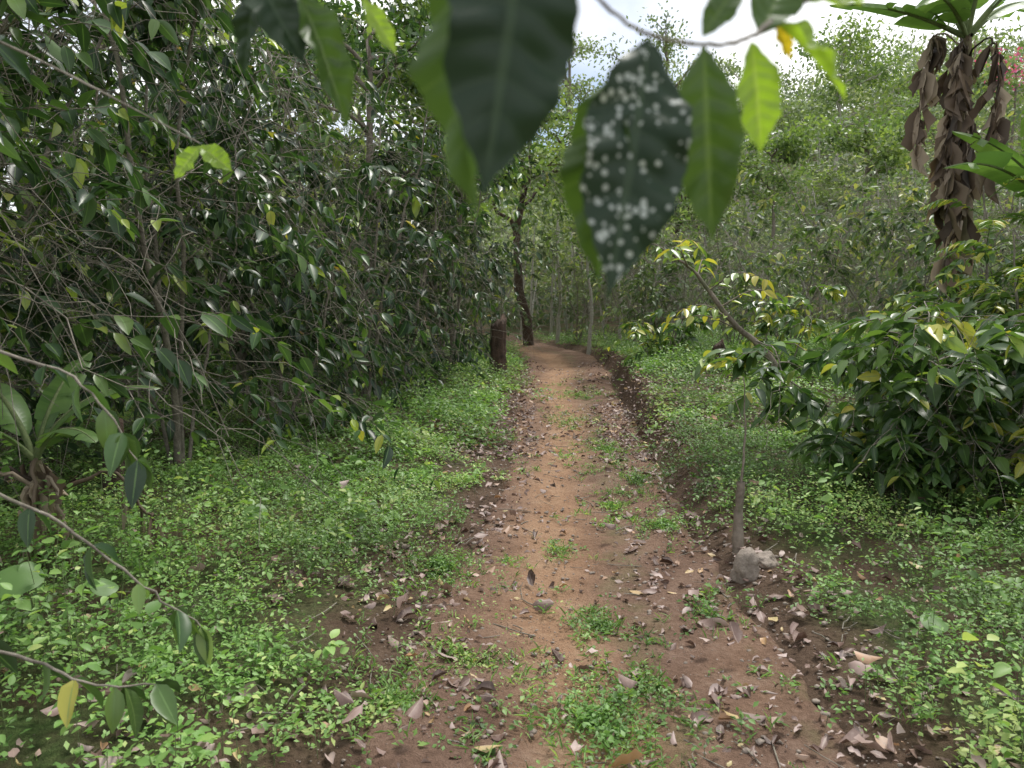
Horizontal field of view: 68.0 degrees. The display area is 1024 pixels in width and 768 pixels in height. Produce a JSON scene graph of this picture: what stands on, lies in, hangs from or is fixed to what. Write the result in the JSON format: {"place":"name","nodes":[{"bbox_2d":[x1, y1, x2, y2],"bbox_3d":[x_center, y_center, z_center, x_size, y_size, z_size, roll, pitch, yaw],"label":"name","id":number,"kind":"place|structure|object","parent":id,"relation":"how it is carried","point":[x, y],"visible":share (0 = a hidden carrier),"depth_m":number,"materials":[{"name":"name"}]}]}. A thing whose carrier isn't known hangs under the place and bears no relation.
{"place":"outdoors","nodes":[
{"label":"outdoors","id":0,"kind":"place"},
{"bbox_2d":[0,88,1023,767],"bbox_3d":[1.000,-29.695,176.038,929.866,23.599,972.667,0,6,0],"label":"ground","id":1,"kind":"structure","parent":0,"point":[54,750],"depth_m":3.71,"materials":[{"name":"soil"}]},
{"bbox_2d":[0,561,118,656],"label":"taro plant","id":2,"kind":"object","parent":1,"relation":"on","point":[19,578],"visible":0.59,"depth_m":2.85,"materials":[{"name":"green plant"}]},
{"bbox_2d":[0,13,136,390],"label":"coffee shrub","id":3,"kind":"object","parent":1,"relation":"on","point":[26,241],"visible":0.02,"depth_m":9.19,"materials":[{"name":"green plant"}]},
{"bbox_2d":[0,352,163,570],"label":"banana plant","id":4,"kind":"object","parent":1,"relation":"on","point":[57,391],"visible":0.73,"depth_m":3.94,"materials":[{"name":"green plant"}]},
{"bbox_2d":[0,34,173,461],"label":"coffee shrub","id":5,"kind":"object","parent":1,"relation":"on","point":[69,160],"visible":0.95,"depth_m":3.34,"materials":[{"name":"green plant"}]},
{"bbox_2d":[0,13,188,419],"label":"coffee shrub","id":6,"kind":"object","parent":1,"relation":"on","point":[47,339],"visible":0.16,"depth_m":6.91,"materials":[{"name":"green plant"}]},
{"bbox_2d":[102,410,124,506],"bbox_3d":[-2.697,0.510,5.095,0.187,0.699,0.198,-5,8,-38],"label":"tree stump","id":7,"kind":"object","parent":1,"relation":"on","point":[118,469],"visible":0.2,"depth_m":5.06,"materials":[{"name":"brown wood"}]},
{"bbox_2d":[13,58,237,376],"bbox_3d":[-6.105,-2.473,12.335,3.796,6.058,4.175,0,6,0],"label":"coffee shrub","id":8,"kind":"object","parent":1,"relation":"on","point":[118,108],"visible":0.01,"depth_m":12.04,"materials":[{"name":"green plant"}]},
{"bbox_2d":[0,0,281,310],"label":"shade tree","id":9,"kind":"object","parent":1,"relation":"on","point":[64,102],"visible":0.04,"depth_m":16.24,"materials":[{"name":"green plant"}]},
{"bbox_2d":[0,430,327,767],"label":"broadleaf weeds","id":10,"kind":"object","parent":1,"relation":"on","point":[47,597],"visible":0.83,"depth_m":3.26,"materials":[{"name":"green plant"}]},
{"bbox_2d":[0,1,334,418],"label":"coffee shrub","id":11,"kind":"object","parent":1,"relation":"on","point":[196,55],"visible":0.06,"depth_m":8.17,"materials":[{"name":"green plant"}]},
{"bbox_2d":[0,0,355,492],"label":"coffee shrub","id":12,"kind":"object","parent":1,"relation":"on","point":[113,283],"visible":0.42,"depth_m":5.25,"materials":[{"name":"green plant"}]},
{"bbox_2d":[1,226,391,414],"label":"undergrowth foliage","id":13,"kind":"object","parent":1,"relation":"on","point":[154,341],"visible":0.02,"depth_m":10.89,"materials":[{"name":"green plant"}]},
{"bbox_2d":[0,0,396,738],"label":"overhanging coffee branch","id":14,"kind":"object","parent":1,"relation":"on","point":[292,26],"visible":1,"depth_m":1.66,"materials":[{"name":"green plant"}]},
{"bbox_2d":[0,0,418,546],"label":"coffee shrub","id":15,"kind":"object","parent":1,"relation":"on","point":[102,155],"visible":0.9,"depth_m":3.58,"materials":[{"name":"green plant"}]},
{"bbox_2d":[115,49,348,380],"bbox_3d":[-4.283,-2.304,11.061,3.508,5.531,3.419,-3,7,-25],"label":"coffee shrub","id":16,"kind":"object","parent":1,"relation":"on","point":[256,300],"visible":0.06,"depth_m":11.07,"materials":[{"name":"green plant"}]},
{"bbox_2d":[0,0,490,524],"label":"coffee shrub","id":17,"kind":"object","parent":1,"relation":"on","point":[216,218],"visible":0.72,"depth_m":5.87,"materials":[{"name":"green plant"}]},
{"bbox_2d":[242,504,267,552],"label":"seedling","id":18,"kind":"object","parent":1,"relation":"on","point":[253,515],"visible":0.62,"depth_m":4.18,"materials":[{"name":"green plant"}]},
{"bbox_2d":[3,18,531,455],"bbox_3d":[-2.530,-1.181,7.944,5.118,5.686,4.511,-3,7,-25],"label":"coffee shrub","id":19,"kind":"object","parent":1,"relation":"on","point":[367,169],"visible":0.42,"depth_m":7.62,"materials":[{"name":"green plant"}]},
{"bbox_2d":[75,0,490,266],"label":"shade tree","id":20,"kind":"object","parent":1,"relation":"on","point":[360,109],"visible":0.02,"depth_m":17.65,"materials":[{"name":"green plant"}]},
{"bbox_2d":[110,0,507,248],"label":"shade tree","id":21,"kind":"object","parent":1,"relation":"on","point":[331,104],"visible":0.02,"depth_m":25.05,"materials":[{"name":"green plant"}]},
{"bbox_2d":[61,0,570,421],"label":"coffee shrub","id":22,"kind":"object","parent":1,"relation":"on","point":[391,218],"visible":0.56,"depth_m":9.36,"materials":[{"name":"green plant"}]},
{"bbox_2d":[233,86,412,370],"bbox_3d":[-3.536,-2.463,14.185,3.530,5.964,4.617,5,8,40],"label":"coffee shrub","id":23,"kind":"object","parent":1,"relation":"on","point":[320,195],"visible":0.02,"depth_m":13.70,"materials":[{"name":"green plant"}]},
{"bbox_2d":[115,0,545,374],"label":"shade tree","id":24,"kind":"object","parent":1,"relation":"on","point":[370,45],"visible":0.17,"depth_m":11.73,"materials":[{"name":"green plant"}]},
{"bbox_2d":[287,123,476,357],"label":"coffee shrub","id":25,"kind":"object","parent":1,"relation":"on","point":[417,283],"visible":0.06,"depth_m":16.34,"materials":[{"name":"green plant"}]},
{"bbox_2d":[247,78,556,395],"bbox_3d":[-1.994,-1.726,11.496,4.483,5.224,4.147,4,8,34],"label":"coffee shrub","id":26,"kind":"object","parent":1,"relation":"on","point":[392,247],"visible":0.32,"depth_m":11.53,"materials":[{"name":"green plant"}]},
{"bbox_2d":[263,18,551,348],"bbox_3d":[-2.446,-4.264,16.867,6.506,7.748,7.978,0,6,0],"label":"shade tree","id":27,"kind":"object","parent":1,"relation":"on","point":[418,120],"visible":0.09,"depth_m":16.15,"materials":[{"name":"green plant"}]},
{"bbox_2d":[306,0,575,370],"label":"shade tree","id":28,"kind":"object","parent":1,"relation":"on","point":[405,9],"visible":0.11,"depth_m":13.59,"materials":[{"name":"green plant"}]},
{"bbox_2d":[1,315,889,449],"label":"groundcover weeds","id":29,"kind":"object","parent":1,"relation":"on","point":[631,348],"visible":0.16,"depth_m":9.67,"materials":[{"name":"green plant"}]},
{"bbox_2d":[327,111,571,381],"bbox_3d":[-1.095,-2.102,13.316,4.687,6.456,3.887,-6,8,-41],"label":"coffee shrub","id":30,"kind":"object","parent":1,"relation":"on","point":[451,222],"visible":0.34,"depth_m":13.41,"materials":[{"name":"green plant"}]},
{"bbox_2d":[415,211,545,362],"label":"coffee shrub","id":31,"kind":"object","parent":1,"relation":"on","point":[495,272],"visible":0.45,"depth_m":16.31,"materials":[{"name":"green plant"}]},
{"bbox_2d":[413,104,575,345],"bbox_3d":[0.430,-5.081,21.836,4.864,8.245,6.364,3,7,23],"label":"shade tree","id":32,"kind":"object","parent":1,"relation":"on","point":[534,158],"visible":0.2,"depth_m":21.32,"materials":[{"name":"green plant"}]},
{"bbox_2d":[488,313,507,378],"bbox_3d":[-0.274,-0.704,14.224,0.480,1.263,0.448,2,7,15],"label":"tree fern stump","id":33,"kind":"object","parent":1,"relation":"on","point":[498,349],"visible":0.74,"depth_m":14.10,"materials":[{"name":"brown wood"}]},
{"bbox_2d":[426,211,579,352],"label":"coffee shrub","id":34,"kind":"object","parent":1,"relation":"on","point":[524,245],"visible":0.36,"depth_m":20.44,"materials":[{"name":"green plant"}]},
{"bbox_2d":[0,363,1023,767],"bbox_3d":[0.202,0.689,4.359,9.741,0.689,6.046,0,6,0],"label":"groundcover weeds","id":35,"kind":"object","parent":1,"relation":"on","point":[160,664],"visible":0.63,"depth_m":3.81,"materials":[{"name":"green plant"}]},
{"bbox_2d":[15,14,1023,339],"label":"hillside foliage","id":36,"kind":"object","parent":1,"relation":"on","point":[553,284],"visible":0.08,"depth_m":33.68,"materials":[{"name":"green plant"}]},
{"bbox_2d":[497,136,570,342],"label":"slender tree","id":37,"kind":"object","parent":1,"relation":"on","point":[546,204],"visible":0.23,"depth_m":22.10,"materials":[{"name":"green plant"}]},
{"bbox_2d":[498,31,678,315],"bbox_3d":[2.514,-8.141,29.033,7.662,11.303,7.704,0,6,0],"label":"shade tree","id":38,"kind":"object","parent":1,"relation":"on","point":[570,91],"visible":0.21,"depth_m":28.69,"materials":[{"name":"green plant"}]},
{"bbox_2d":[510,226,681,348],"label":"coffee shrub","id":39,"kind":"object","parent":1,"relation":"on","point":[577,268],"visible":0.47,"depth_m":21.71,"materials":[{"name":"green plant"}]},
{"bbox_2d":[535,201,713,340],"bbox_3d":[2.715,-3.076,19.343,5.055,4.602,5.481,0,6,0],"label":"slender tree","id":40,"kind":"object","parent":1,"relation":"on","point":[581,251],"visible":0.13,"depth_m":19.67,"materials":[{"name":"green plant"}]},
{"bbox_2d":[533,198,748,361],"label":"coffee shrub","id":41,"kind":"object","parent":1,"relation":"on","point":[594,279],"visible":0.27,"depth_m":18.26,"materials":[{"name":"green plant"}]},
{"bbox_2d":[603,307,713,368],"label":"coffee shrub","id":42,"kind":"object","parent":1,"relation":"on","point":[694,326],"visible":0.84,"depth_m":12.14,"materials":[{"name":"green plant"}]},
{"bbox_2d":[574,0,744,263],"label":"shade tree","id":43,"kind":"object","parent":1,"relation":"on","point":[666,48],"visible":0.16,"depth_m":31.60,"materials":[{"name":"green plant"}]},
{"bbox_2d":[588,221,744,333],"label":"coffee shrub","id":44,"kind":"object","parent":1,"relation":"on","point":[696,231],"visible":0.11,"depth_m":21.78,"materials":[{"name":"green plant"}]},
{"bbox_2d":[564,217,802,372],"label":"coffee shrub","id":45,"kind":"object","parent":1,"relation":"on","point":[666,270],"visible":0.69,"depth_m":14.21,"materials":[{"name":"green plant"}]},
{"bbox_2d":[666,184,748,320],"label":"shade tree","id":46,"kind":"object","parent":1,"relation":"on","point":[693,217],"visible":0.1,"depth_m":24.80,"materials":[{"name":"green plant"}]},
{"bbox_2d":[647,238,794,389],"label":"leaning coffee tree","id":47,"kind":"object","parent":1,"relation":"on","point":[670,252],"visible":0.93,"depth_m":8.97,"materials":[{"name":"green plant"}]},
{"bbox_2d":[711,338,730,371],"bbox_3d":[3.074,-0.410,11.018,0.350,0.525,0.294,0,6,0],"label":"tree stump","id":48,"kind":"object","parent":1,"relation":"on","point":[720,344],"visible":0.23,"depth_m":10.96,"materials":[{"name":"brown wood"}]},
{"bbox_2d":[601,181,856,346],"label":"coffee shrub","id":49,"kind":"object","parent":1,"relation":"on","point":[715,292],"visible":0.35,"depth_m":15.86,"materials":[{"name":"green plant"}]},
{"bbox_2d":[757,551,778,568],"bbox_3d":[1.398,0.964,4.184,0.161,0.094,0.140,-4,8,-34],"label":"stone","id":50,"kind":"object","parent":1,"relation":"on","point":[767,559],"visible":0.86,"depth_m":4.13,"materials":[{"name":"grey stone"}]},
{"bbox_2d":[715,53,834,243],"bbox_3d":[10.709,-10.340,35.844,8.521,11.284,6.731,0,6,0],"label":"shade tree","id":51,"kind":"object","parent":1,"relation":"on","point":[804,104],"visible":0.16,"depth_m":34.90,"materials":[{"name":"green plant"}]},
{"bbox_2d":[732,113,840,317],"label":"shade tree","id":52,"kind":"object","parent":1,"relation":"on","point":[785,148],"visible":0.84,"depth_m":23.74,"materials":[{"name":"green plant"}]},
{"bbox_2d":[741,284,846,369],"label":"coffee shrub","id":53,"kind":"object","parent":1,"relation":"on","point":[766,325],"visible":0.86,"depth_m":10.06,"materials":[{"name":"green plant"}]},
{"bbox_2d":[667,177,930,354],"bbox_3d":[4.527,-1.641,12.920,3.947,3.624,4.889,0,6,0],"label":"coffee shrub","id":54,"kind":"object","parent":1,"relation":"on","point":[828,245],"visible":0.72,"depth_m":12.15,"materials":[{"name":"green plant"}]},
{"bbox_2d":[687,169,923,339],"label":"coffee shrub","id":55,"kind":"object","parent":1,"relation":"on","point":[801,220],"visible":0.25,"depth_m":18.45,"materials":[{"name":"green plant"}]},
{"bbox_2d":[675,301,1023,528],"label":"coffee shrub","id":56,"kind":"object","parent":1,"relation":"on","point":[913,417],"visible":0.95,"depth_m":4.93,"materials":[{"name":"green plant"}]},
{"bbox_2d":[701,160,1005,340],"bbox_3d":[6.056,-1.534,13.704,5.208,4.864,4.006,2,7,17],"label":"coffee shrub","id":57,"kind":"object","parent":1,"relation":"on","point":[762,207],"visible":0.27,"depth_m":13.44,"materials":[{"name":"green plant"}]},
{"bbox_2d":[773,11,945,233],"bbox_3d":[16.126,-12.540,37.600,9.624,12.394,9.266,0,6,0],"label":"shade tree","id":58,"kind":"object","parent":1,"relation":"on","point":[845,56],"visible":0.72,"depth_m":37.19,"materials":[{"name":"green plant"}]},
{"bbox_2d":[786,105,937,309],"bbox_3d":[12.654,-6.378,27.618,4.758,7.571,5.480,0,6,0],"label":"shade tree","id":59,"kind":"object","parent":1,"relation":"on","point":[844,142],"visible":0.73,"depth_m":27.03,"materials":[{"name":"green plant"}]},
{"bbox_2d":[751,165,1004,319],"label":"coffee shrub","id":60,"kind":"object","parent":1,"relation":"on","point":[818,221],"visible":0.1,"depth_m":19.77,"materials":[{"name":"green plant"}]},
{"bbox_2d":[831,283,942,364],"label":"coffee shrub","id":61,"kind":"object","parent":1,"relation":"on","point":[919,287],"visible":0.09,"depth_m":10.39,"materials":[{"name":"green plant"}]},
{"bbox_2d":[788,125,1023,335],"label":"coffee shrub","id":62,"kind":"object","parent":1,"relation":"on","point":[871,180],"visible":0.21,"depth_m":14.91,"materials":[{"name":"green plant"}]},
{"bbox_2d":[866,285,958,371],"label":"coffee shrub","id":63,"kind":"object","parent":1,"relation":"on","point":[899,300],"visible":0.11,"depth_m":8.70,"materials":[{"name":"green plant"}]},
{"bbox_2d":[806,132,1023,345],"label":"coffee shrub","id":64,"kind":"object","parent":1,"relation":"on","point":[918,247],"visible":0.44,"depth_m":10.47,"materials":[{"name":"green plant"}]},
{"bbox_2d":[829,0,1023,301],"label":"banana plant","id":65,"kind":"object","parent":1,"relation":"on","point":[954,86],"visible":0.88,"depth_m":7.62,"materials":[{"name":"brown plant"}]},
{"bbox_2d":[920,612,948,655],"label":"taro plant","id":66,"kind":"object","parent":1,"relation":"on","point":[938,622],"visible":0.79,"depth_m":3.06,"materials":[{"name":"green plant"}]},
{"bbox_2d":[852,26,1023,150],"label":"shade tree","id":67,"kind":"object","parent":1,"relation":"on","point":[978,82],"visible":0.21,"depth_m":43.55,"materials":[{"name":"green plant"}]},
{"bbox_2d":[882,245,1023,419],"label":"coffee shrub","id":68,"kind":"object","parent":1,"relation":"on","point":[1002,303],"visible":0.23,"depth_m":6.69,"materials":[{"name":"green plant"}]},
{"bbox_2d":[883,288,1023,555],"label":"coffee shrub","id":69,"kind":"object","parent":1,"relation":"on","point":[1016,382],"visible":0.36,"depth_m":4.96,"materials":[{"name":"green plant"}]},
{"bbox_2d":[884,11,1023,260],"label":"pink flowering bush","id":70,"kind":"object","parent":1,"relation":"on","point":[1011,84],"visible":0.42,"depth_m":19.34,"materials":[{"name":"green plant"}]},
{"bbox_2d":[885,172,1023,259],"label":"shade tree","id":71,"kind":"object","parent":1,"relation":"on","point":[905,186],"visible":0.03,"depth_m":32.11,"materials":[{"name":"green plant"}]},
{"bbox_2d":[898,92,1023,290],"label":"coffee shrub","id":72,"kind":"object","parent":1,"relation":"on","point":[1010,231],"visible":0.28,"depth_m":11.58,"materials":[{"name":"green plant"}]},
{"bbox_2d":[906,95,1023,280],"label":"coffee shrub","id":73,"kind":"object","parent":1,"relation":"on","point":[1000,207],"visible":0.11,"depth_m":17.05,"materials":[{"name":"green plant"}]},
{"bbox_2d":[916,174,1023,324],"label":"feathery sapling","id":74,"kind":"object","parent":1,"relation":"on","point":[984,223],"visible":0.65,"depth_m":6.88,"materials":[{"name":"green plant"}]},
{"bbox_2d":[930,233,1023,415],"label":"feathery sapling","id":75,"kind":"object","parent":1,"relation":"on","point":[1016,270],"visible":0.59,"depth_m":6.00,"materials":[{"name":"green plant"}]},
{"bbox_2d":[944,108,1023,197],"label":"banana plant","id":76,"kind":"object","parent":1,"relation":"on","point":[994,157],"visible":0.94,"depth_m":6.97,"materials":[{"name":"green plant"}]},
{"bbox_2d":[0,0,1023,210],"label":"sky","id":77,"kind":"structure","parent":0,"point":[593,19],"materials":[{"name":"white"}]},
{"bbox_2d":[359,343,856,767],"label":"dirt path","id":78,"kind":"structure","parent":0,"point":[531,750],"depth_m":3.47,"materials":[{"name":"soil"}]},
{"bbox_2d":[0,362,1023,767],"bbox_3d":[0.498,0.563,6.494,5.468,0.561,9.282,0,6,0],"label":"leaf litter","id":79,"kind":"object","parent":78,"relation":"on","point":[497,738],"visible":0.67,"depth_m":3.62,"materials":[{"name":"brown plant"}]},
{"bbox_2d":[73,401,1023,767],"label":"fallen twigs","id":80,"kind":"object","parent":78,"relation":"on","point":[565,623],"visible":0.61,"depth_m":3.57,"materials":[{"name":"brown wood"}]},
{"bbox_2d":[485,162,681,354],"bbox_3d":[2.112,-3.407,19.718,4.836,5.438,4.942,3,7,22],"label":"slender tree","id":81,"kind":"object","parent":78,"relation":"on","point":[560,204],"visible":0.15,"depth_m":19.56,"materials":[{"name":"green plant"}]},
{"bbox_2d":[183,369,1022,767],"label":"path weeds","id":82,"kind":"object","parent":78,"relation":"on","point":[611,699],"visible":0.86,"depth_m":2.99,"materials":[{"name":"green plant"}]},
{"bbox_2d":[210,405,1004,767],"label":"leaf litter","id":83,"kind":"object","parent":78,"relation":"on","point":[880,743],"visible":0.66,"depth_m":3.42,"materials":[{"name":"brown plant"}]},
{"bbox_2d":[444,349,799,463],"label":"leaf litter","id":84,"kind":"object","parent":78,"relation":"on","point":[579,428],"visible":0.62,"depth_m":9.25,"materials":[{"name":"brown plant"}]},
{"bbox_2d":[296,385,1014,767],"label":"path pebbles","id":85,"kind":"object","parent":78,"relation":"on","point":[746,749],"visible":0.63,"depth_m":3.51,"materials":[{"name":"stone"}]},
{"bbox_2d":[304,378,1023,767],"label":"grass tufts","id":86,"kind":"object","parent":78,"relation":"on","point":[602,614],"visible":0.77,"depth_m":3.17,"materials":[{"name":"green plant"}]},
{"bbox_2d":[728,377,745,554],"bbox_3d":[1.286,0.493,4.341,0.123,1.074,0.067,-3,7,-23],"label":"sapling trunk","id":87,"kind":"object","parent":78,"relation":"on","point":[737,538],"visible":0.98,"depth_m":4.36,"materials":[{"name":"grey plant"}]},
{"bbox_2d":[729,547,759,583],"bbox_3d":[1.246,0.994,4.068,0.146,0.252,0.141,0,6,-3],"label":"stone","id":88,"kind":"object","parent":78,"relation":"on","point":[746,564],"visible":0.81,"depth_m":4.01,"materials":[{"name":"grey stone"}]},
{"bbox_2d":[407,0,867,300],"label":"overhanging coffee branch","id":89,"kind":"object","parent":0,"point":[648,139],"visible":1,"depth_m":0.46,"materials":[{"name":"green plant"}]}
]}

